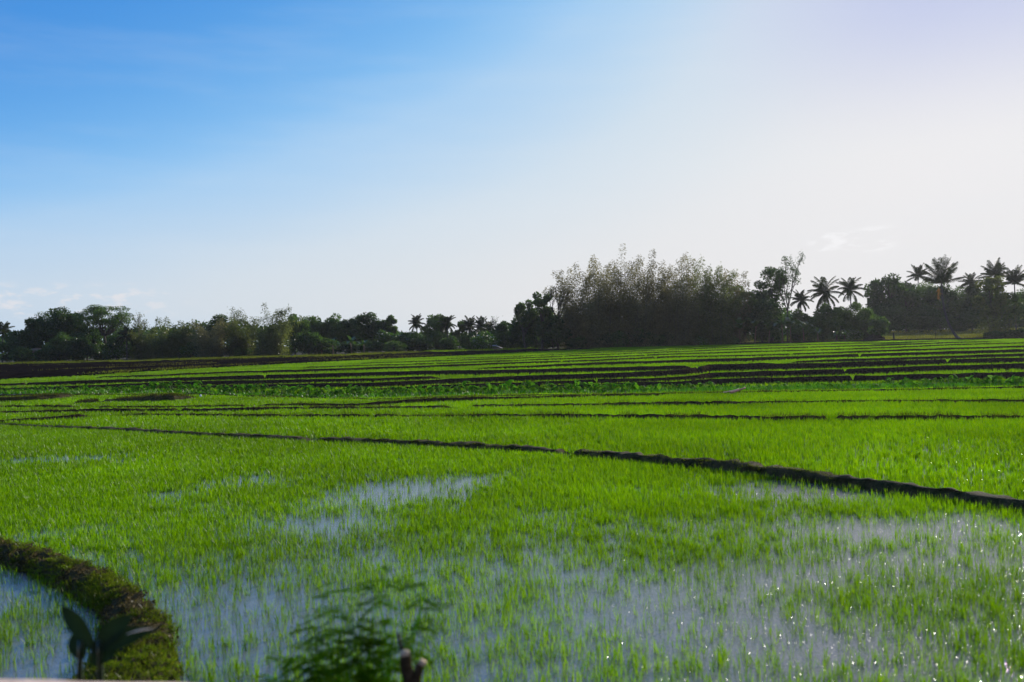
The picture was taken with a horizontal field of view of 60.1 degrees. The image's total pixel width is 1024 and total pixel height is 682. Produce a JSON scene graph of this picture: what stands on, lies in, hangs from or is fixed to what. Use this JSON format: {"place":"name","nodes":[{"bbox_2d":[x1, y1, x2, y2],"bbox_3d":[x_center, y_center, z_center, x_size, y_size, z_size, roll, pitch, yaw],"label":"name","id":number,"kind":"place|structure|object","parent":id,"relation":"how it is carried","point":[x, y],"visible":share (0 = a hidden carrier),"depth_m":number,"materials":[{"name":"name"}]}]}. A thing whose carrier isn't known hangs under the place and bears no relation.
{"place":"outdoors","nodes":[
{"label":"outdoors","id":0,"kind":"place"},
{"bbox_2d":[0,347,532,363],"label":"verge grass","id":1,"kind":"structure","parent":0,"point":[211,358],"depth_m":164.83,"materials":[{"name":"green plant"}]},
{"bbox_2d":[0,348,599,379],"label":"ploughed field","id":2,"kind":"structure","parent":0,"point":[16,370],"depth_m":134.08,"materials":[{"name":"soil"}]},
{"bbox_2d":[77,347,596,374],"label":"field weeds","id":3,"kind":"object","parent":2,"relation":"on","point":[123,370],"visible":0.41,"depth_m":111.20,"materials":[{"name":"green plant"}]},
{"bbox_2d":[0,333,940,362],"bbox_3d":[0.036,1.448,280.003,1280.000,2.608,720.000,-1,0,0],"label":"ground","id":4,"kind":"structure","parent":0,"point":[300,353],"depth_m":207.47,"materials":[{"name":"soil"}]},
{"bbox_2d":[0,330,34,361],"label":"broadleaf tree","id":5,"kind":"object","parent":4,"relation":"on","point":[11,340],"visible":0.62,"depth_m":186.85,"materials":[{"name":"green plant"}]},
{"bbox_2d":[8,346,32,361],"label":"undergrowth bush","id":6,"kind":"object","parent":4,"relation":"on","point":[24,353],"visible":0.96,"depth_m":182.64,"materials":[{"name":"green plant"}]},
{"bbox_2d":[16,317,48,348],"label":"broadleaf tree","id":7,"kind":"object","parent":4,"relation":"on","point":[35,336],"visible":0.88,"depth_m":188.76,"materials":[{"name":"green plant"}]},
{"bbox_2d":[0,392,73,401],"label":"paddy bund","id":8,"kind":"structure","parent":4,"relation":"on","point":[43,396],"depth_m":55.41,"materials":[{"name":"plant"}]},
{"bbox_2d":[0,411,90,422],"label":"paddy bund","id":9,"kind":"structure","parent":4,"relation":"on","point":[76,415],"depth_m":39.73,"materials":[{"name":"plant"}]},
{"bbox_2d":[34,346,59,361],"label":"bushy tree","id":10,"kind":"object","parent":4,"relation":"on","point":[46,354],"visible":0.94,"depth_m":178.53,"materials":[{"name":"green plant"}]},
{"bbox_2d":[45,331,71,360],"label":"bushy tree","id":11,"kind":"object","parent":4,"relation":"on","point":[59,342],"visible":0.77,"depth_m":180.64,"materials":[{"name":"green plant"}]},
{"bbox_2d":[33,306,84,359],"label":"broadleaf tree","id":12,"kind":"object","parent":4,"relation":"on","point":[55,319],"visible":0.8,"depth_m":192.14,"materials":[{"name":"green plant"}]},
{"bbox_2d":[65,337,94,360],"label":"bushy tree","id":13,"kind":"object","parent":4,"relation":"on","point":[78,348],"visible":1,"depth_m":180.33,"materials":[{"name":"green plant"}]},
{"bbox_2d":[69,326,104,359],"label":"broadleaf tree","id":14,"kind":"object","parent":4,"relation":"on","point":[91,334],"visible":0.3,"depth_m":187.21,"materials":[{"name":"green plant"}]},
{"bbox_2d":[0,534,184,681],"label":"paddy bund","id":15,"kind":"structure","parent":4,"relation":"on","point":[109,595],"depth_m":10.45,"materials":[{"name":"plant"}]},
{"bbox_2d":[72,304,134,359],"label":"umbrella tree","id":16,"kind":"object","parent":4,"relation":"on","point":[115,322],"visible":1,"depth_m":192.82,"materials":[{"name":"green plant"}]},
{"bbox_2d":[61,606,152,681],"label":"broadleaf weed","id":17,"kind":"object","parent":4,"relation":"on","point":[113,635],"visible":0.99,"depth_m":4.47,"materials":[{"name":"green plant"}]},
{"bbox_2d":[101,339,130,359],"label":"undergrowth bush","id":18,"kind":"object","parent":4,"relation":"on","point":[108,353],"visible":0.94,"depth_m":183.73,"materials":[{"name":"green plant"}]},
{"bbox_2d":[75,392,195,403],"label":"paddy bund","id":19,"kind":"structure","parent":4,"relation":"on","point":[160,397],"depth_m":51.59,"materials":[{"name":"soil"}]},
{"bbox_2d":[125,321,169,358],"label":"bamboo clump","id":20,"kind":"object","parent":4,"relation":"on","point":[145,349],"visible":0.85,"depth_m":184.99,"materials":[{"name":"green plant"}]},
{"bbox_2d":[147,317,195,358],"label":"bamboo clump","id":21,"kind":"object","parent":4,"relation":"on","point":[169,342],"visible":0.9,"depth_m":184.46,"materials":[{"name":"green plant"}]},
{"bbox_2d":[174,319,202,357],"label":"bamboo clump","id":22,"kind":"object","parent":4,"relation":"on","point":[181,332],"visible":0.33,"depth_m":186.11,"materials":[{"name":"green plant"}]},
{"bbox_2d":[185,315,235,357],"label":"bamboo clump","id":23,"kind":"object","parent":4,"relation":"on","point":[211,345],"visible":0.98,"depth_m":182.34,"materials":[{"name":"green plant"}]},
{"bbox_2d":[0,374,440,389],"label":"paddy bund","id":24,"kind":"structure","parent":4,"relation":"on","point":[245,381],"depth_m":68.76,"materials":[{"name":"plant"}]},
{"bbox_2d":[0,403,451,413],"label":"paddy bund","id":25,"kind":"structure","parent":4,"relation":"on","point":[252,408],"depth_m":42.22,"materials":[{"name":"soil"}]},
{"bbox_2d":[223,315,263,356],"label":"bamboo clump","id":26,"kind":"object","parent":4,"relation":"on","point":[240,339],"visible":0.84,"depth_m":183.98,"materials":[{"name":"green plant"}]},
{"bbox_2d":[241,302,304,355],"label":"bamboo clump","id":27,"kind":"object","parent":4,"relation":"on","point":[275,336],"visible":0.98,"depth_m":183.00,"materials":[{"name":"green plant"}]},
{"bbox_2d":[279,313,312,354],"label":"broadleaf tree","id":28,"kind":"object","parent":4,"relation":"on","point":[303,326],"visible":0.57,"depth_m":198.09,"materials":[{"name":"green plant"}]},
{"bbox_2d":[291,329,325,354],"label":"undergrowth bush","id":29,"kind":"object","parent":4,"relation":"on","point":[307,339],"visible":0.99,"depth_m":182.45,"materials":[{"name":"green plant"}]},
{"bbox_2d":[303,315,331,352],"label":"broadleaf tree","id":30,"kind":"object","parent":4,"relation":"on","point":[318,326],"visible":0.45,"depth_m":202.50,"materials":[{"name":"green plant"}]},
{"bbox_2d":[320,313,350,352],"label":"broadleaf tree","id":31,"kind":"object","parent":4,"relation":"on","point":[334,329],"visible":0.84,"depth_m":203.47,"materials":[{"name":"green plant"}]},
{"bbox_2d":[0,364,690,386],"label":"paddy bund","id":32,"kind":"structure","parent":4,"relation":"on","point":[420,372],"depth_m":76.54,"materials":[{"name":"plant"}]},
{"bbox_2d":[250,562,449,681],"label":"feathery shrub","id":33,"kind":"object","parent":4,"relation":"on","point":[359,675],"visible":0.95,"depth_m":5.03,"materials":[{"name":"green plant"}]},
{"bbox_2d":[349,312,377,340],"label":"broadleaf tree","id":34,"kind":"object","parent":4,"relation":"on","point":[365,332],"visible":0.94,"depth_m":202.80,"materials":[{"name":"green plant"}]},
{"bbox_2d":[99,391,660,407],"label":"paddy bund","id":35,"kind":"structure","parent":4,"relation":"on","point":[436,399],"depth_m":45.23,"materials":[{"name":"soil"}]},
{"bbox_2d":[397,331,422,350],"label":"broadleaf tree","id":36,"kind":"object","parent":4,"relation":"on","point":[408,338],"visible":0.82,"depth_m":190.56,"materials":[{"name":"green plant"}]},
{"bbox_2d":[397,633,425,681],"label":"cut stump","id":37,"kind":"object","parent":4,"relation":"on","point":[409,673],"visible":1,"depth_m":4.73,"materials":[{"name":"wood"}]},
{"bbox_2d":[407,337,433,351],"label":"undergrowth bush","id":38,"kind":"object","parent":4,"relation":"on","point":[421,344],"visible":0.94,"depth_m":189.97,"materials":[{"name":"green plant"}]},
{"bbox_2d":[419,314,452,337],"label":"broadleaf tree","id":39,"kind":"object","parent":4,"relation":"on","point":[432,323],"visible":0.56,"depth_m":198.84,"materials":[{"name":"green plant"}]},
{"bbox_2d":[470,331,500,349],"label":"undergrowth bush","id":40,"kind":"object","parent":4,"relation":"on","point":[486,341],"visible":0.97,"depth_m":186.19,"materials":[{"name":"green plant"}]},
{"bbox_2d":[0,297,1013,359],"bbox_3d":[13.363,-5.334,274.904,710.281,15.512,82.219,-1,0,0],"label":"woods","id":41,"kind":"object","parent":4,"relation":"on","point":[399,332],"visible":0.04,"depth_m":244.13,"materials":[{"name":"green plant"}]},
{"bbox_2d":[0,338,1023,396],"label":"rice seedlings","id":42,"kind":"object","parent":4,"relation":"on","point":[304,365],"visible":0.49,"depth_m":97.67,"materials":[{"name":"green plant"}]},
{"bbox_2d":[0,385,1023,399],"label":"paddy bund","id":43,"kind":"structure","parent":4,"relation":"on","point":[692,392],"depth_m":46.99,"materials":[{"name":"plant"}]},
{"bbox_2d":[1,423,1023,513],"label":"paddy bund","id":44,"kind":"structure","parent":4,"relation":"on","point":[797,474],"depth_m":20.17,"materials":[{"name":"soil"}]},
{"bbox_2d":[508,318,526,344],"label":"broadleaf tree","id":45,"kind":"object","parent":4,"relation":"on","point":[515,330],"visible":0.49,"depth_m":188.59,"materials":[{"name":"green plant"}]},
{"bbox_2d":[514,299,538,347],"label":"broadleaf tree","id":46,"kind":"object","parent":4,"relation":"on","point":[529,315],"visible":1,"depth_m":181.28,"materials":[{"name":"green plant"}]},
{"bbox_2d":[526,312,540,347],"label":"broadleaf tree","id":47,"kind":"object","parent":4,"relation":"on","point":[532,337],"visible":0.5,"depth_m":182.20,"materials":[{"name":"green plant"}]},
{"bbox_2d":[532,291,553,348],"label":"broadleaf tree","id":48,"kind":"object","parent":4,"relation":"on","point":[543,308],"visible":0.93,"depth_m":180.06,"materials":[{"name":"green plant"}]},
{"bbox_2d":[533,315,572,348],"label":"broadleaf tree","id":49,"kind":"object","parent":4,"relation":"on","point":[552,330],"visible":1,"depth_m":177.46,"materials":[{"name":"green plant"}]},
{"bbox_2d":[538,281,575,348],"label":"broadleaf tree","id":50,"kind":"object","parent":4,"relation":"on","point":[551,292],"visible":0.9,"depth_m":179.39,"materials":[{"name":"green plant"}]},
{"bbox_2d":[97,345,1023,378],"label":"paddy bund","id":51,"kind":"structure","parent":4,"relation":"on","point":[418,366],"depth_m":98.07,"materials":[{"name":"plant"}]},
{"bbox_2d":[119,409,1023,421],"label":"paddy bund","id":52,"kind":"structure","parent":4,"relation":"on","point":[698,415],"depth_m":33.05,"materials":[{"name":"soil"}]},
{"bbox_2d":[550,264,599,347],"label":"bamboo clump","id":53,"kind":"object","parent":4,"relation":"on","point":[570,320],"visible":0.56,"depth_m":179.73,"materials":[{"name":"green plant"}]},
{"bbox_2d":[139,356,1023,389],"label":"paddy bund","id":54,"kind":"structure","parent":4,"relation":"on","point":[728,367],"depth_m":66.42,"materials":[{"name":"plant"}]},
{"bbox_2d":[570,255,623,347],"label":"bamboo clump","id":55,"kind":"object","parent":4,"relation":"on","point":[597,318],"visible":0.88,"depth_m":176.38,"materials":[{"name":"green plant"}]},
{"bbox_2d":[586,243,652,346],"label":"bamboo clump","id":56,"kind":"object","parent":4,"relation":"on","point":[618,305],"visible":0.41,"depth_m":178.69,"materials":[{"name":"green plant"}]},
{"bbox_2d":[608,330,630,346],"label":"undergrowth bush","id":57,"kind":"object","parent":4,"relation":"on","point":[620,340],"visible":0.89,"depth_m":176.57,"materials":[{"name":"green plant"}]},
{"bbox_2d":[602,249,671,346],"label":"bamboo clump","id":58,"kind":"object","parent":4,"relation":"on","point":[637,309],"visible":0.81,"depth_m":177.47,"materials":[{"name":"green plant"}]},
{"bbox_2d":[631,261,682,345],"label":"bamboo clump","id":59,"kind":"object","parent":4,"relation":"on","point":[661,321],"visible":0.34,"depth_m":179.59,"materials":[{"name":"green plant"}]},
{"bbox_2d":[306,342,1023,367],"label":"paddy bund","id":60,"kind":"structure","parent":4,"relation":"on","point":[902,346],"depth_m":116.87,"materials":[{"name":"plant"}]},
{"bbox_2d":[360,341,987,363],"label":"paddy bund","id":61,"kind":"structure","parent":4,"relation":"on","point":[819,346],"depth_m":132.48,"materials":[{"name":"plant"}]},
{"bbox_2d":[651,252,706,345],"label":"bamboo clump","id":62,"kind":"object","parent":4,"relation":"on","point":[682,328],"visible":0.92,"depth_m":175.78,"materials":[{"name":"green plant"}]},
{"bbox_2d":[445,340,938,358],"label":"paddy bund","id":63,"kind":"structure","parent":4,"relation":"on","point":[697,348],"depth_m":146.10,"materials":[{"name":"plant"}]},
{"bbox_2d":[373,362,1023,390],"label":"paddy bund","id":64,"kind":"structure","parent":4,"relation":"on","point":[863,370],"depth_m":61.89,"materials":[{"name":"plant"}]},
{"bbox_2d":[675,254,727,344],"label":"bamboo clump","id":65,"kind":"object","parent":4,"relation":"on","point":[700,309],"visible":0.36,"depth_m":177.90,"materials":[{"name":"green plant"}]},
{"bbox_2d":[686,265,743,344],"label":"bamboo clump","id":66,"kind":"object","parent":4,"relation":"on","point":[720,321],"visible":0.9,"depth_m":176.06,"materials":[{"name":"green plant"}]},
{"bbox_2d":[714,268,753,342],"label":"bamboo clump","id":67,"kind":"object","parent":4,"relation":"on","point":[737,315],"visible":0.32,"depth_m":180.41,"materials":[{"name":"green plant"}]},
{"bbox_2d":[467,396,1023,407],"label":"paddy bund","id":68,"kind":"structure","parent":4,"relation":"on","point":[668,403],"depth_m":38.88,"materials":[{"name":"soil"}]},
{"bbox_2d":[478,349,1023,369],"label":"paddy bund","id":69,"kind":"structure","parent":4,"relation":"on","point":[796,357],"depth_m":90.62,"materials":[{"name":"plant"}]},
{"bbox_2d":[739,298,789,341],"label":"broadleaf tree","id":70,"kind":"object","parent":4,"relation":"on","point":[768,311],"visible":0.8,"depth_m":179.83,"materials":[{"name":"green plant"}]},
{"bbox_2d":[751,266,791,341],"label":"broadleaf tree","id":71,"kind":"object","parent":4,"relation":"on","point":[766,285],"visible":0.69,"depth_m":185.71,"materials":[{"name":"green plant"}]},
{"bbox_2d":[541,370,1023,387],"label":"paddy bund","id":72,"kind":"structure","parent":4,"relation":"on","point":[833,378],"depth_m":54.40,"materials":[{"name":"plant"}]},
{"bbox_2d":[774,252,805,340],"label":"bare tree","id":73,"kind":"object","parent":4,"relation":"on","point":[782,273],"visible":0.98,"depth_m":183.50,"materials":[{"name":"green plant"}]},
{"bbox_2d":[787,289,813,311],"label":"palm tree","id":74,"kind":"object","parent":4,"relation":"on","point":[801,297],"visible":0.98,"depth_m":197.63,"materials":[{"name":"green plant"}]},
{"bbox_2d":[791,325,820,340],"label":"undergrowth bush","id":75,"kind":"object","parent":4,"relation":"on","point":[808,336],"visible":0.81,"depth_m":183.86,"materials":[{"name":"green plant"}]},
{"bbox_2d":[805,302,839,340],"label":"broadleaf tree","id":76,"kind":"object","parent":4,"relation":"on","point":[825,321],"visible":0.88,"depth_m":185.96,"materials":[{"name":"green plant"}]},
{"bbox_2d":[808,276,843,339],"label":"palm tree","id":77,"kind":"object","parent":4,"relation":"on","point":[823,289],"visible":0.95,"depth_m":195.62,"materials":[{"name":"green plant"}]},
{"bbox_2d":[829,306,856,339],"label":"bushy tree","id":78,"kind":"object","parent":4,"relation":"on","point":[843,317],"visible":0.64,"depth_m":188.64,"materials":[{"name":"green plant"}]},
{"bbox_2d":[836,277,866,311],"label":"palm tree","id":79,"kind":"object","parent":4,"relation":"on","point":[850,287],"visible":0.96,"depth_m":197.70,"materials":[{"name":"green plant"}]},
{"bbox_2d":[844,301,873,334],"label":"broadleaf tree","id":80,"kind":"object","parent":4,"relation":"on","point":[865,314],"visible":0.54,"depth_m":190.16,"materials":[{"name":"green plant"}]},
{"bbox_2d":[866,316,890,335],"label":"bushy tree","id":81,"kind":"object","parent":4,"relation":"on","point":[879,323],"visible":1,"depth_m":175.91,"materials":[{"name":"green plant"}]},
{"bbox_2d":[735,336,1023,343],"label":"paddy bund","id":82,"kind":"structure","parent":4,"relation":"on","point":[1016,337],"depth_m":172.63,"materials":[{"name":"soil"}]},
{"bbox_2d":[863,273,911,332],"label":"broadleaf tree","id":83,"kind":"object","parent":4,"relation":"on","point":[898,293],"visible":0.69,"depth_m":233.26,"materials":[{"name":"green plant"}]},
{"bbox_2d":[865,303,913,332],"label":"broadleaf tree","id":84,"kind":"object","parent":4,"relation":"on","point":[894,315],"visible":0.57,"depth_m":229.57,"materials":[{"name":"green plant"}]},
{"bbox_2d":[889,281,923,332],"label":"broadleaf tree","id":85,"kind":"object","parent":4,"relation":"on","point":[914,299],"visible":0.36,"depth_m":235.69,"materials":[{"name":"green plant"}]},
{"bbox_2d":[791,353,1023,362],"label":"paddy bund","id":86,"kind":"structure","parent":4,"relation":"on","point":[992,355],"depth_m":82.99,"materials":[{"name":"plant"}]},
{"bbox_2d":[904,281,940,311],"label":"broadleaf tree","id":87,"kind":"object","parent":4,"relation":"on","point":[922,291],"visible":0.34,"depth_m":239.37,"materials":[{"name":"green plant"}]},
{"bbox_2d":[922,283,960,330],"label":"broadleaf tree","id":88,"kind":"object","parent":4,"relation":"on","point":[950,302],"visible":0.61,"depth_m":237.66,"materials":[{"name":"green plant"}]},
{"bbox_2d":[920,254,965,337],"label":"palm tree","id":89,"kind":"object","parent":4,"relation":"on","point":[942,274],"visible":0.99,"depth_m":179.89,"materials":[{"name":"green plant"}]},
{"bbox_2d":[939,307,985,330],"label":"broadleaf tree","id":90,"kind":"object","parent":4,"relation":"on","point":[965,321],"visible":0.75,"depth_m":232.95,"materials":[{"name":"green plant"}]},
{"bbox_2d":[940,285,988,315],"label":"broadleaf tree","id":91,"kind":"object","parent":4,"relation":"on","point":[962,295],"visible":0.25,"depth_m":238.45,"materials":[{"name":"green plant"}]},
{"bbox_2d":[961,283,993,329],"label":"broadleaf tree","id":92,"kind":"object","parent":4,"relation":"on","point":[972,292],"visible":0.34,"depth_m":236.58,"materials":[{"name":"green plant"}]},
{"bbox_2d":[971,275,1007,326],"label":"broadleaf tree","id":93,"kind":"object","parent":4,"relation":"on","point":[993,287],"visible":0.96,"depth_m":185.07,"materials":[{"name":"green plant"}]},
{"bbox_2d":[977,257,1009,326],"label":"palm tree","id":94,"kind":"object","parent":4,"relation":"on","point":[996,269],"visible":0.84,"depth_m":205.69,"materials":[{"name":"green plant"}]},
{"bbox_2d":[971,299,1023,334],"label":"bush","id":95,"kind":"object","parent":4,"relation":"on","point":[1003,326],"visible":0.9,"depth_m":183.02,"materials":[{"name":"green plant"}]},
{"bbox_2d":[993,292,1023,328],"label":"broadleaf tree","id":96,"kind":"object","parent":4,"relation":"on","point":[1015,297],"visible":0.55,"depth_m":185.68,"materials":[{"name":"green plant"}]},
{"bbox_2d":[999,264,1023,329],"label":"palm tree","id":97,"kind":"object","parent":4,"relation":"on","point":[1012,279],"visible":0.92,"depth_m":193.76,"materials":[{"name":"green plant"}]},
{"bbox_2d":[0,352,1023,681],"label":"water","id":98,"kind":"structure","parent":0,"point":[250,600],"depth_m":10.86,"materials":[{"name":"grey liquid"}]},
{"bbox_2d":[0,423,1023,681],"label":"rice seedlings","id":99,"kind":"object","parent":98,"relation":"on","point":[74,491],"visible":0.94,"depth_m":14.53,"materials":[{"name":"green plant"}]},
{"bbox_2d":[0,384,1023,499],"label":"rice seedlings","id":100,"kind":"object","parent":98,"relation":"on","point":[593,431],"visible":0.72,"depth_m":30.83,"materials":[{"name":"green plant"}]},
{"bbox_2d":[0,380,1023,397],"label":"weeds","id":101,"kind":"object","parent":98,"relation":"on","point":[704,388],"visible":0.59,"depth_m":50.44,"materials":[{"name":"green plant"}]},
{"bbox_2d":[589,489,1023,681],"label":"water specks","id":102,"kind":"object","parent":98,"relation":"on","point":[828,620],"visible":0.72,"depth_m":9.39,"materials":[{"name":"liquid"}]},
{"bbox_2d":[0,0,1023,351],"label":"sky","id":103,"kind":"structure","parent":0,"point":[177,160],"materials":[{"name":"blue"}]},
{"bbox_2d":[747,327,1022,341],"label":"meadow grass","id":104,"kind":"structure","parent":0,"point":[969,333],"depth_m":211.27,"materials":[{"name":"green plant"}]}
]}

